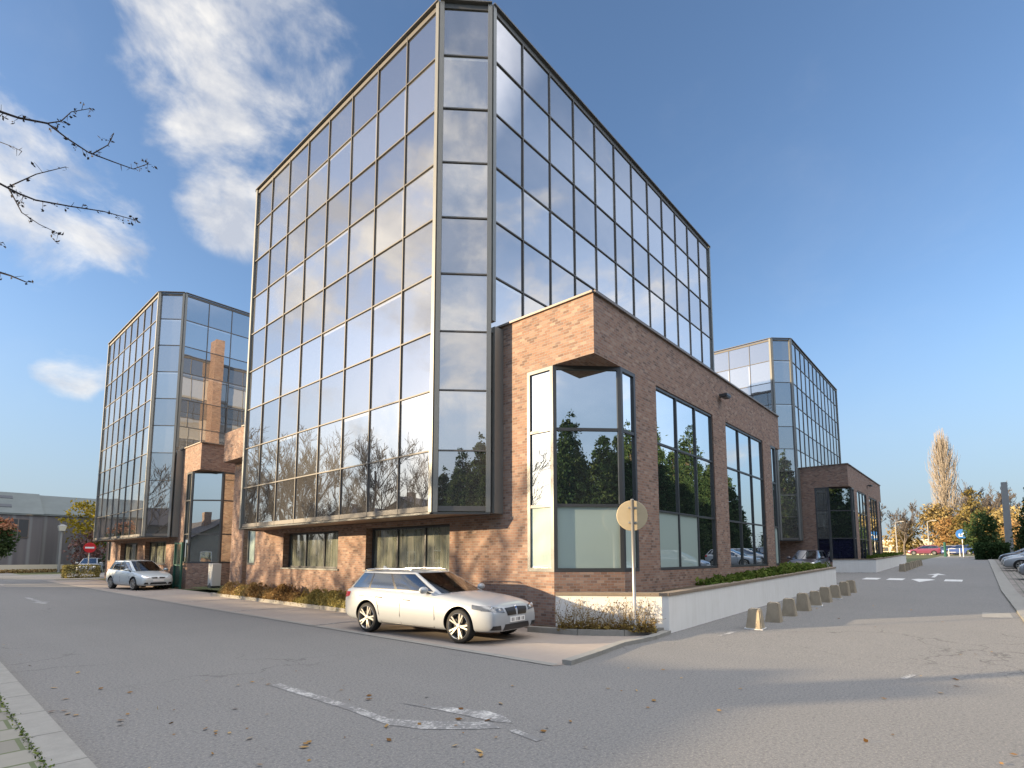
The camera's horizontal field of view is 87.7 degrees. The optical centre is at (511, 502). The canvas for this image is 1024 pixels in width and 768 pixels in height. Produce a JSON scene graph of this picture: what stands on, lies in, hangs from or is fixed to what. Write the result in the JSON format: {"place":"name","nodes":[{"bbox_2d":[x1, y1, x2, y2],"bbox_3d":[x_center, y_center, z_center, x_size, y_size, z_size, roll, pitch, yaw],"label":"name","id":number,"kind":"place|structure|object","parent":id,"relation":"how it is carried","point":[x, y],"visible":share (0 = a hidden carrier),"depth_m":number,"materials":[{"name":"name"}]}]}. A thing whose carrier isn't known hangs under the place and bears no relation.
{"place":"outdoors","nodes":[
{"label":"outdoors","id":0,"kind":"place"},
{"bbox_2d":[0,702,45,767],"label":"pavement","id":1,"kind":"structure","parent":0,"point":[15,752],"depth_m":4.61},
{"bbox_2d":[0,696,54,767],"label":"joint moss","id":2,"kind":"object","parent":1,"relation":"on","point":[22,730],"visible":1,"depth_m":4.85,"materials":[{"name":"green plant"}]},
{"bbox_2d":[0,102,156,284],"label":"street tree","id":3,"kind":"object","parent":1,"relation":"on","point":[23,118],"visible":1,"depth_m":7.32,"materials":[{"name":"brown plant"}]},
{"bbox_2d":[190,585,223,590],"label":"courtyard lawn","id":4,"kind":"structure","parent":0,"point":[210,588],"depth_m":26.98,"materials":[{"name":"green plant"}]},
{"bbox_2d":[207,563,221,590],"bbox_3d":[-15.429,3.918,27.609,0.415,1.520,1.000,5,-8,-40],"label":"utility cabinet","id":5,"kind":"object","parent":4,"relation":"on","point":[214,575],"visible":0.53,"depth_m":27.29,"materials":[{"name":"white plastic"}]},
{"bbox_2d":[50,579,645,665],"bbox_3d":[-15.182,4.285,25.192,46.100,0.031,4.640,-5,-8,41],"label":"parking strip","id":6,"kind":"object","parent":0,"point":[544,647],"visible":0.57,"depth_m":12.47,"materials":[{"name":"concrete"}]},
{"bbox_2d":[106,560,172,589],"bbox_3d":[-20.299,3.898,29.055,4.313,1.560,2.140,-4,-7,32],"label":"parked car","id":7,"kind":"object","parent":6,"relation":"on","point":[134,574],"visible":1,"depth_m":28.32,"materials":[{"name":"silver metal"}]},
{"bbox_2d":[97,586,353,624],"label":"bay lines","id":8,"kind":"object","parent":6,"relation":"on","point":[246,610],"visible":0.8,"depth_m":17.94,"materials":[{"name":"paint"}]},
{"bbox_2d":[47,581,556,665],"bbox_3d":[-16.658,4.136,23.608,45.992,0.001,0.247,-5,-8,41],"label":"parking edge","id":9,"kind":"object","parent":6,"relation":"on","point":[512,657],"visible":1,"depth_m":11.51,"materials":[{"name":"concrete"}]},
{"bbox_2d":[345,566,534,642],"bbox_3d":[-1.783,2.240,12.361,4.697,1.500,2.180,-4,-7,35],"label":"parked car","id":10,"kind":"object","parent":6,"relation":"on","point":[459,609],"visible":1,"depth_m":11.56,"materials":[{"name":"white paint"}]},
{"bbox_2d":[13,556,938,592],"bbox_3d":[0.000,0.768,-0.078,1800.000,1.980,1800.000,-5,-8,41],"label":"ground","id":11,"kind":"structure","parent":0,"point":[911,558],"depth_m":55.72,"materials":[{"name":"green plant"}]},
{"bbox_2d":[0,517,20,560],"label":"maple tree","id":12,"kind":"object","parent":11,"relation":"on","point":[7,533],"visible":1,"depth_m":41.96,"materials":[{"name":"green plant"}]},
{"bbox_2d":[0,564,63,572],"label":"wall","id":13,"kind":"structure","parent":11,"relation":"on","point":[28,567],"depth_m":59.24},
{"bbox_2d":[0,569,68,572],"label":"hedge","id":14,"kind":"object","parent":11,"relation":"on","point":[25,571],"visible":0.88,"depth_m":57.97,"materials":[{"name":"green plant"}]},
{"bbox_2d":[0,662,96,767],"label":"kerb","id":15,"kind":"structure","parent":11,"relation":"on","point":[55,743],"depth_m":5.11,"materials":[{"name":"concrete"}]},
{"bbox_2d":[0,492,105,570],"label":"metal building","id":16,"kind":"structure","parent":11,"relation":"on","point":[38,543],"depth_m":62.90,"materials":[{"name":"metal"}]},
{"bbox_2d":[8,518,29,537],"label":"window","id":17,"kind":"structure","parent":16,"relation":"in","point":[23,524],"depth_m":60.62,"materials":[{"name":"glass"}]},
{"bbox_2d":[57,524,66,571],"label":"street lamp","id":18,"kind":"object","parent":11,"relation":"on","point":[61,527],"visible":0.86,"depth_m":59.19,"materials":[{"name":"metal"}]},
{"bbox_2d":[55,498,106,557],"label":"yellow tree","id":19,"kind":"object","parent":11,"relation":"on","point":[81,526],"visible":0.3,"depth_m":60.90,"materials":[{"name":"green plant"}]},
{"bbox_2d":[62,531,106,571],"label":"mauve shrub","id":20,"kind":"object","parent":11,"relation":"on","point":[86,554],"visible":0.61,"depth_m":59.05,"materials":[{"name":"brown plant"}]},
{"bbox_2d":[83,543,95,570],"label":"no entry sign","id":21,"kind":"object","parent":11,"relation":"on","point":[89,548],"visible":0.98,"depth_m":52.38,"materials":[{"name":"metal"}]},
{"bbox_2d":[93,291,249,588],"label":"office building","id":22,"kind":"structure","parent":11,"relation":"on","point":[175,394],"depth_m":31.60,"materials":[{"name":"blue glass"}]},
{"bbox_2d":[108,542,111,560],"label":"bay window","id":23,"kind":"structure","parent":22,"relation":"in","point":[109,549],"depth_m":40.44,"materials":[{"name":"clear glass"}]},
{"bbox_2d":[124,543,137,559],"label":"low window","id":24,"kind":"structure","parent":22,"relation":"in","point":[130,553],"depth_m":37.50,"materials":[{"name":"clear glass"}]},
{"bbox_2d":[149,541,165,563],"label":"low window","id":25,"kind":"structure","parent":22,"relation":"in","point":[157,552],"depth_m":33.46,"materials":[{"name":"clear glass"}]},
{"bbox_2d":[183,472,191,562],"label":"bay window","id":26,"kind":"structure","parent":22,"relation":"in","point":[189,475],"depth_m":29.73,"materials":[{"name":"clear glass"}]},
{"bbox_2d":[187,472,223,562],"bbox_3d":[-16.898,0.802,29.444,1.700,5.060,0.100,0,-6,-3],"label":"bay window","id":27,"kind":"structure","parent":22,"relation":"in","point":[207,487],"depth_m":29.44,"materials":[{"name":"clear glass"}]},
{"bbox_2d":[219,472,234,562],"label":"bay window","id":28,"kind":"structure","parent":22,"relation":"in","point":[228,483],"depth_m":29.70,"materials":[{"name":"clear glass"}]},
{"bbox_2d":[172,542,183,588],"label":"green gate","id":29,"kind":"structure","parent":11,"relation":"on","point":[179,562],"depth_m":29.27,"materials":[{"name":"metal"}]},
{"bbox_2d":[210,593,345,612],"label":"kerb","id":30,"kind":"structure","parent":11,"relation":"on","point":[313,606],"depth_m":19.39,"materials":[{"name":"concrete"}]},
{"bbox_2d":[223,0,780,627],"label":"office building","id":31,"kind":"structure","parent":11,"relation":"on","point":[481,344],"depth_m":15.77,"materials":[{"name":"glass"}]},
{"bbox_2d":[247,529,255,564],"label":"bay window","id":32,"kind":"structure","parent":31,"relation":"in","point":[251,534],"depth_m":23.92,"materials":[{"name":"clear glass"}]},
{"bbox_2d":[288,531,338,568],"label":"low window","id":33,"kind":"structure","parent":31,"relation":"in","point":[312,549],"depth_m":20.72,"materials":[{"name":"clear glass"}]},
{"bbox_2d":[372,524,449,570],"bbox_3d":[-3.145,1.442,16.739,4.180,1.380,0.100,-5,-8,41],"label":"low window","id":34,"kind":"structure","parent":31,"relation":"in","point":[413,546],"depth_m":16.72,"materials":[{"name":"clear glass"}]},
{"bbox_2d":[527,365,553,571],"bbox_3d":[0.725,-0.840,13.205,0.820,5.060,0.100,-5,-8,41],"label":"bay window","id":35,"kind":"structure","parent":31,"relation":"in","point":[540,493],"depth_m":13.21,"materials":[{"name":"white glass"}]},
{"bbox_2d":[553,365,624,571],"bbox_3d":[1.845,-0.861,12.999,1.700,5.060,0.100,0,-6,-3],"label":"bay window","id":36,"kind":"structure","parent":31,"relation":"in","point":[587,420],"depth_m":12.99,"materials":[{"name":"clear glass"}]},
{"bbox_2d":[620,367,639,571],"bbox_3d":[2.903,-0.830,13.310,0.100,5.060,0.740,-5,-8,41],"label":"bay window","id":37,"kind":"structure","parent":31,"relation":"in","point":[628,398],"depth_m":13.38,"materials":[{"name":"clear glass"}]},
{"bbox_2d":[656,387,716,569],"bbox_3d":[5.252,-0.557,16.005,0.100,5.050,4.110,-5,-8,41],"label":"window","id":38,"kind":"structure","parent":31,"relation":"in","point":[687,519],"depth_m":15.90,"materials":[{"name":"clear glass"}]},
{"bbox_2d":[725,422,767,566],"bbox_3d":[8.771,-0.156,19.975,0.100,5.050,4.170,-5,-8,41],"label":"window","id":39,"kind":"structure","parent":31,"relation":"in","point":[748,544],"depth_m":19.94,"materials":[{"name":"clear glass"}]},
{"bbox_2d":[770,445,780,564],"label":"bay window","id":40,"kind":"structure","parent":31,"relation":"in","point":[773,463],"depth_m":22.62,"materials":[{"name":"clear glass"}]},
{"bbox_2d":[527,626,663,635],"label":"kerb","id":41,"kind":"structure","parent":11,"relation":"on","point":[585,632],"depth_m":11.84,"materials":[{"name":"concrete"}]},
{"bbox_2d":[562,630,670,664],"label":"kerb","id":42,"kind":"structure","parent":11,"relation":"on","point":[585,656],"depth_m":9.98,"materials":[{"name":"concrete"}]},
{"bbox_2d":[555,567,836,632],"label":"planter wall","id":43,"kind":"structure","parent":11,"relation":"on","point":[680,609],"depth_m":13.26,"materials":[{"name":"concrete"}]},
{"bbox_2d":[652,585,705,591],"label":"planter soil","id":44,"kind":"structure","parent":43,"relation":"in","point":[678,588],"depth_m":14.60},
{"bbox_2d":[695,561,831,584],"bbox_3d":[9.886,2.693,20.861,2.146,0.770,14.012,-5,-8,41],"label":"ground cover","id":45,"kind":"object","parent":44,"relation":"on","point":[786,567],"visible":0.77,"depth_m":18.52,"materials":[{"name":"green plant"}]},
{"bbox_2d":[714,337,882,566],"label":"office building","id":46,"kind":"structure","parent":11,"relation":"on","point":[829,502],"depth_m":37.88,"materials":[{"name":"blue glass"}]},
{"bbox_2d":[814,487,831,561],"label":"bay window","id":47,"kind":"structure","parent":46,"relation":"in","point":[821,494],"depth_m":36.31,"materials":[{"name":"black glass"}]},
{"bbox_2d":[828,487,855,561],"bbox_3d":[22.302,1.473,36.080,1.700,5.060,0.100,0,-6,-3],"label":"bay window","id":48,"kind":"structure","parent":46,"relation":"in","point":[842,532],"depth_m":36.09,"materials":[{"name":"black glass"}]},
{"bbox_2d":[852,488,857,558],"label":"bay window","id":49,"kind":"structure","parent":46,"relation":"in","point":[852,488],"depth_m":36.53,"materials":[{"name":"black glass"}]},
{"bbox_2d":[857,491,869,558],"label":"window","id":50,"kind":"structure","parent":46,"relation":"in","point":[861,498],"depth_m":39.30,"materials":[{"name":"blue glass"}]},
{"bbox_2d":[869,497,879,554],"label":"window","id":51,"kind":"structure","parent":46,"relation":"in","point":[872,503],"depth_m":43.38,"materials":[{"name":"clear glass"}]},
{"bbox_2d":[879,502,882,552],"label":"bay window","id":52,"kind":"structure","parent":46,"relation":"in","point":[879,502],"depth_m":45.78,"materials":[{"name":"grey glass"}]},
{"bbox_2d":[832,554,905,572],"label":"planter wall","id":53,"kind":"structure","parent":11,"relation":"on","point":[864,565],"depth_m":35.57,"materials":[{"name":"concrete"}]},
{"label":"planter soil","id":54,"kind":"structure","parent":53,"relation":"in","visible":0},
{"bbox_2d":[866,551,903,558],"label":"ground cover","id":55,"kind":"object","parent":54,"relation":"on","point":[885,554],"visible":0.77,"depth_m":41.35,"materials":[{"name":"green plant"}]},
{"bbox_2d":[885,500,920,553],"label":"bare tree","id":56,"kind":"object","parent":11,"relation":"on","point":[904,526],"visible":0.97,"depth_m":97.65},
{"bbox_2d":[920,503,939,554],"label":"bare tree","id":57,"kind":"object","parent":11,"relation":"on","point":[926,507],"visible":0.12,"depth_m":99.79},
{"bbox_2d":[882,539,992,554],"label":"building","id":58,"kind":"structure","parent":11,"relation":"on","point":[888,549],"depth_m":109.25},
{"bbox_2d":[906,555,974,555],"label":"grass verge","id":59,"kind":"object","parent":11,"relation":"on","point":[939,555],"depth_m":74.36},
{"bbox_2d":[925,428,961,554],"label":"poplar tree","id":60,"kind":"object","parent":11,"relation":"on","point":[940,456],"visible":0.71,"depth_m":97.37,"materials":[{"name":"plant"}]},
{"bbox_2d":[956,529,965,556],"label":"blue sign","id":61,"kind":"object","parent":11,"relation":"on","point":[959,532],"visible":0.59,"depth_m":67.22,"materials":[{"name":"metal"}]},
{"bbox_2d":[953,498,978,526],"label":"bare tree","id":62,"kind":"object","parent":11,"relation":"on","point":[964,519],"visible":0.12,"depth_m":91.06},
{"bbox_2d":[959,508,1004,553],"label":"round bush","id":63,"kind":"object","parent":11,"relation":"on","point":[982,526],"visible":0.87,"depth_m":64.02,"materials":[{"name":"green plant"}]},
{"bbox_2d":[954,480,1009,514],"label":"bare tree","id":64,"kind":"object","parent":11,"relation":"on","point":[965,488],"visible":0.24,"depth_m":99.57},
{"bbox_2d":[971,485,1011,514],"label":"bare tree","id":65,"kind":"object","parent":11,"relation":"on","point":[991,499],"visible":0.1,"depth_m":98.67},
{"bbox_2d":[973,542,1010,559],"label":"clipped hedge","id":66,"kind":"object","parent":11,"relation":"on","point":[989,550],"visible":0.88,"depth_m":55.31,"materials":[{"name":"green plant"}]},
{"bbox_2d":[976,483,1022,519],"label":"bare tree","id":67,"kind":"object","parent":11,"relation":"on","point":[998,502],"visible":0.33,"depth_m":94.54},
{"bbox_2d":[988,559,1023,620],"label":"kerb","id":68,"kind":"structure","parent":11,"relation":"on","point":[1014,597],"depth_m":20.38,"materials":[{"name":"concrete"}]},
{"bbox_2d":[1001,482,1013,552],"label":"concrete post","id":69,"kind":"object","parent":11,"relation":"on","point":[1008,533],"visible":0.64,"depth_m":58.50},
{"bbox_2d":[1007,487,1023,552],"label":"conifer tree","id":70,"kind":"object","parent":11,"relation":"on","point":[1019,537],"visible":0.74,"depth_m":47.70,"materials":[{"name":"green plant"}]},
{"bbox_2d":[0,556,1023,767],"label":"road","id":71,"kind":"structure","parent":0,"point":[815,684],"depth_m":7.16,"materials":[{"name":"asphalt"}]},
{"bbox_2d":[61,564,100,577],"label":"box hedge","id":72,"kind":"object","parent":71,"relation":"on","point":[96,570],"visible":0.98,"depth_m":44.13,"materials":[{"name":"green plant"}]},
{"bbox_2d":[76,558,102,572],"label":"parked car","id":73,"kind":"object","parent":71,"relation":"on","point":[96,561],"visible":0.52,"depth_m":53.79,"materials":[{"name":"white paint"}]},
{"bbox_2d":[0,584,542,740],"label":"road markings","id":74,"kind":"object","parent":71,"relation":"on","point":[486,715],"visible":0.98,"depth_m":5.81,"materials":[{"name":"paint"}]},
{"bbox_2d":[3,608,1017,767],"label":"fallen leaves","id":75,"kind":"object","parent":71,"relation":"on","point":[481,754],"visible":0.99,"depth_m":5.60,"materials":[{"name":"brown plant"}]},
{"bbox_2d":[744,607,766,629],"bbox_3d":[5.698,2.746,12.489,0.400,0.538,0.400,-2,-5,38],"label":"concrete bollard","id":76,"kind":"object","parent":71,"relation":"on","point":[755,619],"visible":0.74,"depth_m":12.38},
{"bbox_2d":[765,601,782,622],"bbox_3d":[6.671,2.816,13.576,0.370,0.559,0.369,-2,-5,39],"label":"concrete bollard","id":77,"kind":"object","parent":71,"relation":"on","point":[774,613],"visible":0.74,"depth_m":13.47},
{"bbox_2d":[782,598,797,616],"bbox_3d":[7.631,2.903,14.673,0.370,0.538,0.369,-4,-6,36],"label":"concrete bollard","id":78,"kind":"object","parent":71,"relation":"on","point":[789,607],"visible":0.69,"depth_m":14.56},
{"bbox_2d":[796,593,811,610],"bbox_3d":[8.609,2.963,15.758,0.370,0.584,0.369,-8,-9,43],"label":"concrete bollard","id":79,"kind":"object","parent":71,"relation":"on","point":[803,603],"visible":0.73,"depth_m":15.65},
{"bbox_2d":[787,550,829,566],"bbox_3d":[18.836,3.760,33.853,2.140,1.560,4.314,-5,-8,41],"label":"parked car","id":80,"kind":"object","parent":71,"relation":"on","point":[810,556],"visible":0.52,"depth_m":33.22,"materials":[{"name":"paint"}]},
{"bbox_2d":[809,591,822,606],"bbox_3d":[9.577,3.058,16.847,0.400,0.537,0.400,-5,-7,33],"label":"concrete bollard","id":81,"kind":"object","parent":71,"relation":"on","point":[815,598],"visible":0.73,"depth_m":16.72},
{"bbox_2d":[717,631,917,678],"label":"road markings","id":82,"kind":"object","parent":71,"relation":"on","point":[908,676],"visible":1,"depth_m":7.92,"materials":[{"name":"paint"}]},
{"bbox_2d":[819,587,832,602],"bbox_3d":[10.545,3.124,17.945,0.370,0.572,0.369,-6,-9,44],"label":"concrete bollard","id":83,"kind":"object","parent":71,"relation":"on","point":[825,594],"visible":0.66,"depth_m":17.83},
{"bbox_2d":[830,585,841,598],"bbox_3d":[11.528,3.213,19.026,0.400,0.541,0.400,-4,-8,40],"label":"concrete bollard","id":84,"kind":"object","parent":71,"relation":"on","point":[835,592],"visible":0.66,"depth_m":18.90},
{"bbox_2d":[839,581,850,595],"bbox_3d":[12.520,3.271,20.089,0.369,0.587,0.370,5,-6,-43],"label":"concrete bollard","id":85,"kind":"object","parent":71,"relation":"on","point":[844,588],"visible":0.67,"depth_m":19.97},
{"bbox_2d":[846,580,856,592],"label":"concrete bollard","id":86,"kind":"object","parent":71,"relation":"on","point":[852,586],"visible":0.52,"depth_m":21.06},
{"bbox_2d":[899,564,905,571],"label":"concrete bollard","id":87,"kind":"object","parent":71,"relation":"on","point":[902,568],"visible":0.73,"depth_m":35.57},
{"bbox_2d":[864,574,962,581],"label":"crossing markings","id":88,"kind":"object","parent":71,"relation":"on","point":[922,580],"visible":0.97,"depth_m":28.04,"materials":[{"name":"white paint"}]},
{"bbox_2d":[982,612,1012,617],"bbox_3d":[12.845,2.978,14.111,0.600,0.029,1.300,-5,-8,41],"label":"gutter patch","id":89,"kind":"object","parent":71,"relation":"on","point":[999,615],"visible":1,"depth_m":14.06,"materials":[{"name":"concrete"}]},
{"bbox_2d":[0,0,1023,539],"label":"sky","id":90,"kind":"structure","parent":0,"point":[851,172],"materials":[{"name":"blue"}]},
{"bbox_2d":[994,559,1023,597],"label":"parking","id":91,"kind":"structure","parent":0,"point":[1015,578],"depth_m":27.68,"materials":[{"name":"concrete"}]},
{"bbox_2d":[999,548,1023,561],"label":"parked car","id":92,"kind":"object","parent":91,"relation":"on","point":[1012,553],"visible":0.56,"depth_m":42.10,"materials":[{"name":"paint"}]},
{"bbox_2d":[1001,552,1023,564],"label":"parked car","id":93,"kind":"object","parent":91,"relation":"on","point":[1019,554],"visible":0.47,"depth_m":36.43,"materials":[{"name":"white paint"}]},
{"bbox_2d":[1003,554,1023,569],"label":"parked car","id":94,"kind":"object","parent":91,"relation":"on","point":[1015,562],"visible":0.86,"depth_m":33.21,"materials":[{"name":"white paint"}]},
{"bbox_2d":[1018,563,1023,574],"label":"parked car","id":95,"kind":"object","parent":91,"relation":"on","point":[1021,569],"visible":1,"depth_m":25.83,"materials":[{"name":"grey paint"}]},
{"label":"flower bed","id":96,"kind":"structure","parent":0,"visible":0},
{"bbox_2d":[217,581,308,604],"bbox_3d":[-10.174,3.580,21.702,7.190,0.782,1.364,-5,-8,41],"label":"hedge","id":97,"kind":"object","parent":96,"relation":"on","point":[283,592],"visible":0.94,"depth_m":21.01,"materials":[{"name":"brown plant"}]},
{"bbox_2d":[290,585,346,609],"bbox_3d":[-4.967,3.141,17.195,7.006,0.768,1.195,-5,-8,41],"label":"hedge","id":98,"kind":"object","parent":96,"relation":"on","point":[326,597],"visible":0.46,"depth_m":17.85,"materials":[{"name":"green plant"}]},
{"bbox_2d":[551,594,663,632],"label":"dry weeds","id":99,"kind":"object","parent":96,"relation":"on","point":[648,627],"visible":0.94,"depth_m":11.93,"materials":[{"name":"brown plant"}]},
{"bbox_2d":[617,499,647,628],"bbox_3d":[2.739,1.538,12.004,0.700,3.255,0.138,-1,-6,6],"label":"round sign","id":100,"kind":"object","parent":96,"relation":"on","point":[632,515],"visible":0.98,"depth_m":12.14,"materials":[{"name":"metal"}]},
{"label":"far car park","id":101,"kind":"structure","parent":0,"visible":0},
{"bbox_2d":[882,524,913,551],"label":"autumn tree","id":102,"kind":"object","parent":101,"relation":"on","point":[893,539],"visible":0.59,"depth_m":103.52,"materials":[{"name":"yellow plant"}]},
{"bbox_2d":[893,522,926,554],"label":"autumn tree","id":103,"kind":"object","parent":101,"relation":"on","point":[918,542],"visible":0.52,"depth_m":100.66,"materials":[{"name":"brown plant"}]},
{"bbox_2d":[907,545,940,554],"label":"parked car","id":104,"kind":"object","parent":101,"relation":"on","point":[930,549],"visible":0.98,"depth_m":84.64,"materials":[{"name":"red paint"}]},
{"bbox_2d":[910,503,954,554],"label":"autumn tree","id":105,"kind":"object","parent":101,"relation":"on","point":[938,513],"visible":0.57,"depth_m":96.03,"materials":[{"name":"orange plant"}]},
{"bbox_2d":[926,511,967,554],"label":"autumn tree","id":106,"kind":"object","parent":101,"relation":"on","point":[944,538],"visible":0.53,"depth_m":91.80,"materials":[{"name":"orange plant"}]},
{"bbox_2d":[941,545,972,554],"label":"parked car","id":107,"kind":"object","parent":101,"relation":"on","point":[953,551],"visible":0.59,"depth_m":81.28,"materials":[{"name":"blue paint"}]},
{"bbox_2d":[941,483,1001,554],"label":"autumn tree","id":108,"kind":"object","parent":101,"relation":"on","point":[968,509],"visible":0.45,"depth_m":88.77,"materials":[{"name":"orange plant"}]},
{"bbox_2d":[970,506,1011,537],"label":"autumn tree","id":109,"kind":"object","parent":101,"relation":"on","point":[991,511],"visible":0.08,"depth_m":87.31,"materials":[{"name":"yellow plant"}]},
{"bbox_2d":[988,505,1023,540],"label":"autumn tree","id":110,"kind":"object","parent":101,"relation":"on","point":[1013,516],"visible":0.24,"depth_m":84.78,"materials":[{"name":"yellow plant"}]},
{"bbox_2d":[997,518,1020,548],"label":"autumn tree","id":111,"kind":"object","parent":101,"relation":"on","point":[1015,523],"visible":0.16,"depth_m":79.13,"materials":[{"name":"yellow plant"}]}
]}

